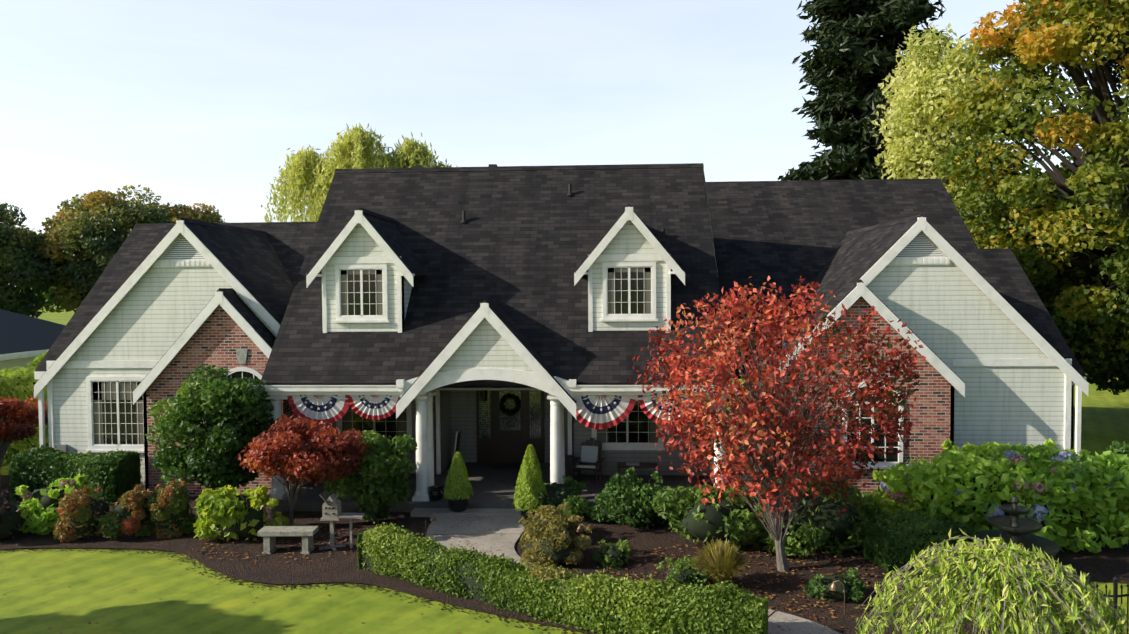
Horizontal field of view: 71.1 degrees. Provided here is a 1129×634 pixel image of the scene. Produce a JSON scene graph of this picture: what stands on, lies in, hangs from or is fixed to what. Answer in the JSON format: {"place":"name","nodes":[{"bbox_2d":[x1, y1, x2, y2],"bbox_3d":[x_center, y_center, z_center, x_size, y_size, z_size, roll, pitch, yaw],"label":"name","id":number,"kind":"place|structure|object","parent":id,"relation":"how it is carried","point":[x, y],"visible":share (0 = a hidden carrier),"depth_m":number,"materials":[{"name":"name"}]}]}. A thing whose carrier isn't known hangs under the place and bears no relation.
{"place":"outdoors","nodes":[
{"label":"outdoors","id":0,"kind":"place"},
{"bbox_2d":[0,309,65,371],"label":"neighbour house","id":1,"kind":"structure","parent":0,"point":[25,340],"depth_m":36.22,"materials":[{"name":"grey"}]},
{"bbox_2d":[0,305,1128,633],"bbox_3d":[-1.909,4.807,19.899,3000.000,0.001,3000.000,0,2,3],"label":"lawn","id":2,"kind":"structure","parent":0,"point":[72,591],"depth_m":14.07,"materials":[{"name":"green plant"}]},
{"bbox_2d":[0,352,48,465],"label":"hedge","id":3,"kind":"object","parent":2,"relation":"on","point":[19,383],"visible":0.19,"depth_m":26.07,"materials":[{"name":"plant"}]},
{"bbox_2d":[0,202,65,317],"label":"tree","id":4,"kind":"object","parent":2,"relation":"on","point":[21,260],"visible":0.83,"depth_m":56.60,"materials":[{"name":"green plant"}]},
{"bbox_2d":[19,248,85,313],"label":"tree","id":5,"kind":"object","parent":2,"relation":"on","point":[47,299],"visible":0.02,"depth_m":92.46,"materials":[{"name":"green plant"}]},
{"bbox_2d":[32,184,173,311],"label":"tree","id":6,"kind":"object","parent":2,"relation":"on","point":[94,229],"visible":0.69,"depth_m":58.26,"materials":[{"name":"green plant"}]},
{"bbox_2d":[160,202,226,222],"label":"tree","id":7,"kind":"object","parent":2,"relation":"on","point":[188,212],"visible":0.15,"depth_m":67.27,"materials":[{"name":"green plant"}]},
{"bbox_2d":[261,123,457,221],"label":"willow tree","id":8,"kind":"object","parent":2,"relation":"on","point":[356,148],"visible":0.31,"depth_m":55.21,"materials":[{"name":"green plant"}]},
{"bbox_2d":[0,516,840,633],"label":"mulch spill","id":9,"kind":"object","parent":2,"relation":"on","point":[270,586],"visible":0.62,"depth_m":14.77,"materials":[{"name":"brown soil"}]},
{"bbox_2d":[34,163,1088,516],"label":"house","id":10,"kind":"structure","parent":2,"relation":"on","point":[458,289],"depth_m":21.45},
{"bbox_2d":[287,395,349,424],"bbox_3d":[-6.093,2.273,19.615,1.601,0.818,0.081,0,2,3],"label":"bunting","id":11,"kind":"object","parent":10,"relation":"attached to","point":[330,411],"visible":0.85,"depth_m":19.61,"materials":[{"name":"multicoloured"}]},
{"bbox_2d":[347,395,399,419],"bbox_3d":[-4.667,2.206,19.535,1.402,0.677,0.081,0,2,3],"label":"bunting","id":12,"kind":"object","parent":10,"relation":"attached to","point":[374,409],"visible":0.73,"depth_m":19.54,"materials":[{"name":"multicoloured fabric"}]},
{"bbox_2d":[428,486,443,500],"bbox_3d":[-3.204,4.402,19.705,0.420,0.300,0.414,0,2,3],"label":"plant pot","id":13,"kind":"object","parent":10,"relation":"on","point":[435,493],"visible":0.98,"depth_m":19.56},
{"bbox_2d":[453,429,460,456],"bbox_3d":[-3.174,3.875,23.242,0.211,1.095,0.500,0,2,3],"label":"porch leaning sign","id":14,"kind":"object","parent":10,"relation":"on","point":[457,440],"visible":0.6,"depth_m":23.04,"materials":[{"name":"grey wood"}]},
{"bbox_2d":[444,452,473,511],"bbox_3d":[-2.576,3.972,19.144,0.762,1.452,0.764,0,2,3],"label":"potted conifer","id":15,"kind":"object","parent":10,"relation":"on","point":[458,489],"visible":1,"depth_m":18.95,"materials":[{"name":"green plant"}]},
{"bbox_2d":[480,390,487,401],"bbox_3d":[-2.319,2.076,22.729,0.260,0.700,0.225,0,2,3],"label":"porch lantern","id":16,"kind":"object","parent":10,"relation":"hanging from","point":[483,395],"visible":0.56,"depth_m":22.66,"materials":[{"name":"black metal"}]},
{"bbox_2d":[268,391,725,500],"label":"porch columns","id":17,"kind":"structure","parent":10,"relation":"on","point":[424,450],"depth_m":19.59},
{"bbox_2d":[498,393,520,416],"bbox_3d":[-1.641,2.628,23.650,0.722,0.736,0.256,0,2,3],"label":"door wreath","id":18,"kind":"object","parent":10,"relation":"attached to","point":[517,403],"depth_m":23.63,"materials":[{"name":"black plant"}]},
{"bbox_2d":[565,455,573,478],"bbox_3d":[-0.026,4.138,21.426,0.540,0.660,0.640,0,2,3],"label":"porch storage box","id":19,"kind":"object","parent":10,"relation":"on","point":[568,464],"visible":0.29,"depth_m":21.12,"materials":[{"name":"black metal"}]},
{"bbox_2d":[572,438,604,484],"bbox_3d":[0.647,3.923,21.557,0.810,1.096,0.913,0,2,15],"label":"adirondack chair","id":20,"kind":"object","parent":10,"relation":"on","point":[590,454],"visible":0.92,"depth_m":21.67,"materials":[{"name":"grey wood"}]},
{"bbox_2d":[574,395,634,428],"bbox_3d":[0.896,2.278,19.234,1.680,0.918,0.081,0,2,3],"label":"bunting","id":21,"kind":"object","parent":10,"relation":"attached to","point":[600,414],"visible":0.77,"depth_m":19.23,"materials":[{"name":"multicoloured"}]},
{"bbox_2d":[617,462,658,483],"bbox_3d":[1.974,4.212,21.369,1.100,0.490,0.500,0,2,3],"label":"porch side table","id":22,"kind":"object","parent":10,"relation":"on","point":[635,465],"visible":0.71,"depth_m":21.25,"materials":[{"name":"brown wood"}]},
{"bbox_2d":[638,395,699,424],"bbox_3d":[2.541,2.217,19.142,1.524,0.815,0.081,0,2,3],"label":"bunting","id":23,"kind":"object","parent":10,"relation":"attached to","point":[646,405],"visible":0.25,"depth_m":19.15,"materials":[{"name":"multicoloured"}]},
{"bbox_2d":[356,522,768,633],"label":"boxwood hedge","id":24,"kind":"object","parent":2,"relation":"on","point":[599,603],"visible":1,"depth_m":12.91,"materials":[{"name":"green plant"}]},
{"bbox_2d":[530,567,571,580],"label":"shrub","id":25,"kind":"object","parent":24,"relation":"on","point":[545,576],"visible":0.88,"depth_m":13.28,"materials":[{"name":"yellow plant"}]},
{"bbox_2d":[776,0,994,231],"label":"tall fir tree","id":26,"kind":"object","parent":2,"relation":"on","point":[852,63],"visible":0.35,"depth_m":57.32,"materials":[{"name":"green plant"}]},
{"bbox_2d":[871,21,1006,212],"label":"birch tree","id":27,"kind":"object","parent":2,"relation":"on","point":[923,88],"visible":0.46,"depth_m":49.60,"materials":[{"name":"yellow plant"}]},
{"bbox_2d":[927,0,1128,394],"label":"maple tree","id":28,"kind":"object","parent":2,"relation":"on","point":[1090,318],"visible":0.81,"depth_m":29.19,"materials":[{"name":"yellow plant"}]},
{"bbox_2d":[980,171,1100,290],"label":"tree","id":29,"kind":"object","parent":2,"relation":"on","point":[1057,191],"visible":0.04,"depth_m":64.39,"materials":[{"name":"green plant"}]},
{"bbox_2d":[0,475,1128,633],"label":"mulch beds","id":30,"kind":"object","parent":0,"point":[1106,564],"visible":0.17,"depth_m":15.83,"materials":[{"name":"brown soil"}]},
{"bbox_2d":[0,490,31,539],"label":"purple shrub","id":31,"kind":"object","parent":30,"relation":"on","point":[12,520],"visible":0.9,"depth_m":17.41,"materials":[{"name":"black plant"}]},
{"bbox_2d":[0,396,47,485],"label":"red tree","id":32,"kind":"object","parent":30,"relation":"on","point":[15,425],"visible":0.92,"depth_m":22.41,"materials":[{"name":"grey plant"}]},
{"bbox_2d":[15,473,92,534],"bbox_3d":[-11.829,4.316,18.381,1.517,1.310,1.827,0,2,3],"label":"hydrangea shrub","id":33,"kind":"object","parent":30,"relation":"on","point":[41,505],"visible":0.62,"depth_m":17.94,"materials":[{"name":"green plant"}]},
{"bbox_2d":[6,442,141,505],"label":"hedge","id":34,"kind":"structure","parent":30,"relation":"on","point":[114,475],"depth_m":20.51,"materials":[{"name":"green plant"}]},
{"bbox_2d":[53,485,108,541],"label":"photinia shrub","id":35,"kind":"object","parent":30,"relation":"on","point":[79,513],"visible":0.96,"depth_m":17.24,"materials":[{"name":"green plant"}]},
{"bbox_2d":[97,484,156,538],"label":"photinia shrub","id":36,"kind":"object","parent":30,"relation":"on","point":[130,514],"visible":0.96,"depth_m":17.35,"materials":[{"name":"orange plant"}]},
{"bbox_2d":[146,479,196,538],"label":"photinia shrub","id":37,"kind":"object","parent":30,"relation":"on","point":[168,508],"visible":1,"depth_m":17.52,"materials":[{"name":"green plant"}]},
{"bbox_2d":[144,364,282,489],"bbox_3d":[-8.569,2.996,19.479,3.440,3.763,2.632,0,2,3],"label":"laurel tree","id":38,"kind":"object","parent":30,"relation":"on","point":[234,414],"visible":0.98,"depth_m":18.75,"materials":[{"name":"green plant"}]},
{"bbox_2d":[193,484,288,541],"bbox_3d":[-7.152,4.345,17.450,2.045,1.244,1.644,0,2,3],"label":"hydrangea shrub","id":39,"kind":"object","parent":30,"relation":"on","point":[228,513],"visible":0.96,"depth_m":17.09,"materials":[{"name":"green plant"}]},
{"bbox_2d":[190,525,358,563],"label":"fallen leaves","id":40,"kind":"object","parent":30,"relation":"on","point":[276,547],"visible":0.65,"depth_m":16.65,"materials":[{"name":"red plant"}]},
{"bbox_2d":[257,526,318,553],"bbox_3d":[-5.796,4.699,16.600,1.150,0.505,0.400,0,2,0],"label":"stone bench","id":41,"kind":"object","parent":30,"relation":"on","point":[269,534],"visible":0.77,"depth_m":16.43,"materials":[{"name":"grey stone"}]},
{"bbox_2d":[238,414,370,525],"bbox_3d":[-5.846,3.564,17.876,2.779,2.697,2.774,0,2,3],"label":"japanese maple tree","id":42,"kind":"object","parent":30,"relation":"on","point":[289,453],"visible":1,"depth_m":17.24,"materials":[{"name":"red plant"}]},
{"bbox_2d":[319,490,364,551],"bbox_3d":[-4.723,4.327,16.778,0.942,1.221,0.516,0,2,3],"label":"birdhouse post","id":43,"kind":"object","parent":30,"relation":"on","point":[332,513],"visible":0.94,"depth_m":16.70,"materials":[{"name":"grey wood"}]},
{"bbox_2d":[324,430,417,523],"bbox_3d":[-4.511,3.750,18.564,2.174,2.248,1.852,0,2,3],"label":"shrub","id":44,"kind":"object","parent":30,"relation":"on","point":[380,471],"visible":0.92,"depth_m":18.23,"materials":[{"name":"green plant"}]},
{"bbox_2d":[425,513,435,536],"bbox_3d":[-2.934,4.610,17.389,0.243,0.587,0.145,-2,3,-42],"label":"path light","id":45,"kind":"object","parent":30,"relation":"on","point":[432,517],"visible":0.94,"depth_m":17.36,"materials":[{"name":"orange metal"}]},
{"bbox_2d":[512,444,547,520],"bbox_3d":[-0.801,3.916,18.666,0.937,1.853,0.884,0,2,3],"label":"potted conifer","id":46,"kind":"object","parent":30,"relation":"on","point":[529,484],"visible":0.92,"depth_m":18.45,"materials":[{"name":"green plant"}]},
{"bbox_2d":[518,501,583,533],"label":"heather shrub","id":47,"kind":"object","parent":30,"relation":"on","point":[541,510],"visible":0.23,"depth_m":17.11,"materials":[{"name":"green plant"}]},
{"bbox_2d":[520,476,587,515],"bbox_3d":[-0.234,4.312,18.966,1.644,1.122,1.499,0,2,3],"label":"shrub right of steps","id":48,"kind":"object","parent":30,"relation":"on","point":[568,491],"visible":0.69,"depth_m":18.60,"materials":[{"name":"green plant"}]},
{"bbox_2d":[519,514,591,568],"bbox_3d":[-0.199,4.489,15.864,1.552,0.997,1.538,0,2,3],"label":"heather shrub","id":49,"kind":"object","parent":30,"relation":"on","point":[549,540],"visible":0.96,"depth_m":15.59,"materials":[{"name":"green plant"}]},
{"bbox_2d":[560,510,571,516],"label":"plant","id":50,"kind":"object","parent":30,"relation":"on","point":[567,513],"visible":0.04,"depth_m":17.79,"materials":[{"name":"green plant"}]},
{"bbox_2d":[577,524,586,550],"bbox_3d":[0.369,4.617,16.551,0.238,0.587,0.145,0,2,18],"label":"path light","id":51,"kind":"object","parent":30,"relation":"on","point":[579,528],"visible":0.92,"depth_m":16.51,"materials":[{"name":"orange metal"}]},
{"bbox_2d":[592,539,631,569],"bbox_3d":[0.999,4.696,15.706,0.812,0.525,0.666,-2,3,-39],"label":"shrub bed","id":52,"kind":"object","parent":30,"relation":"on","point":[613,555],"visible":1,"depth_m":15.63,"materials":[{"name":"green plant"}]},
{"bbox_2d":[586,467,668,527],"bbox_3d":[1.703,4.216,18.227,2.132,1.389,1.775,-1,2,-18],"label":"shrub","id":53,"kind":"object","parent":30,"relation":"on","point":[628,498],"visible":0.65,"depth_m":17.95,"materials":[{"name":"green plant"}]},
{"bbox_2d":[656,556,708,587],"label":"small shrub","id":54,"kind":"object","parent":30,"relation":"on","point":[681,572],"visible":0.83,"depth_m":14.38,"materials":[{"name":"green plant"}]},
{"bbox_2d":[649,482,766,548],"bbox_3d":[3.117,4.239,16.818,2.143,1.403,2.292,-2,3,-36],"label":"rhododendron shrub","id":55,"kind":"object","parent":30,"relation":"on","point":[690,513],"visible":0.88,"depth_m":16.43,"materials":[{"name":"green plant"}]},
{"bbox_2d":[690,538,752,583],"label":"ornamental grass","id":56,"kind":"object","parent":30,"relation":"on","point":[720,560],"depth_m":14.26,"materials":[{"name":"yellow plant"}]},
{"bbox_2d":[600,541,927,619],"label":"fallen leaves","id":57,"kind":"object","parent":30,"relation":"on","point":[832,616],"visible":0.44,"depth_m":15.05,"materials":[{"name":"red plant"}]},
{"bbox_2d":[627,276,925,571],"bbox_3d":[4.044,2.074,15.220,5.570,5.750,4.855,0,2,3],"label":"dogwood tree","id":58,"kind":"object","parent":30,"relation":"on","point":[780,456],"visible":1,"depth_m":14.61,"materials":[{"name":"red plant"}]},
{"bbox_2d":[751,474,888,557],"bbox_3d":[5.298,4.117,16.646,2.835,1.673,2.068,0,2,3],"label":"rhododendron shrub","id":59,"kind":"object","parent":30,"relation":"on","point":[808,533],"visible":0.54,"depth_m":16.19,"materials":[{"name":"green plant"}]},
{"bbox_2d":[803,568,866,601],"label":"small shrub","id":60,"kind":"object","parent":30,"relation":"on","point":[855,588],"visible":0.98,"depth_m":13.83,"materials":[{"name":"green plant"}]},
{"bbox_2d":[829,580,844,613],"bbox_3d":[4.561,4.706,13.255,0.238,0.587,0.147,2,3,45],"label":"path light","id":61,"kind":"object","parent":30,"relation":"on","point":[833,586],"visible":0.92,"depth_m":13.23,"materials":[{"name":"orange metal"}]},
{"bbox_2d":[863,506,973,571],"bbox_3d":[7.017,4.372,15.695,1.878,1.135,1.363,-1,2,-10],"label":"dark hedge","id":62,"kind":"object","parent":30,"relation":"on","point":[897,540],"visible":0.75,"depth_m":15.36,"materials":[{"name":"green plant"}]},
{"bbox_2d":[855,438,1128,552],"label":"hydrangea shrub","id":63,"kind":"object","parent":30,"relation":"on","point":[1068,499],"visible":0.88,"depth_m":16.35,"materials":[{"name":"green plant"}]},
{"bbox_2d":[855,528,1128,633],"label":"weeping tree","id":64,"kind":"object","parent":30,"relation":"on","point":[1014,584],"visible":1,"depth_m":9.41,"materials":[{"name":"green plant"}]},
{"bbox_2d":[970,497,1059,557],"bbox_3d":[8.480,4.067,14.896,1.480,1.350,1.480,0,2,3],"label":"tiered fountain","id":65,"kind":"object","parent":30,"relation":"on","point":[1015,527],"visible":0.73,"depth_m":14.87,"materials":[{"name":"grey stone"}]},
{"bbox_2d":[982,574,1128,633],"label":"iron fence","id":66,"kind":"object","parent":30,"relation":"on","point":[1115,595],"visible":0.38,"depth_m":11.88,"materials":[{"name":"black metal"}]},
{"bbox_2d":[1105,441,1128,456],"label":"shrub","id":67,"kind":"object","parent":30,"relation":"on","point":[1116,448],"visible":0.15,"depth_m":18.99,"materials":[{"name":"green plant"}]},
{"bbox_2d":[0,0,1128,234],"label":"sky","id":68,"kind":"structure","parent":0,"point":[189,102],"materials":[{"name":"white"}]},
{"bbox_2d":[426,516,840,633],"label":"walking path","id":69,"kind":"structure","parent":0,"point":[510,529],"depth_m":17.22,"materials":[{"name":"concrete"}]},
{"bbox_2d":[941,581,1128,633],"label":"lawn","id":70,"kind":"structure","parent":0,"point":[1101,585],"depth_m":13.69,"materials":[{"name":"green plant"}]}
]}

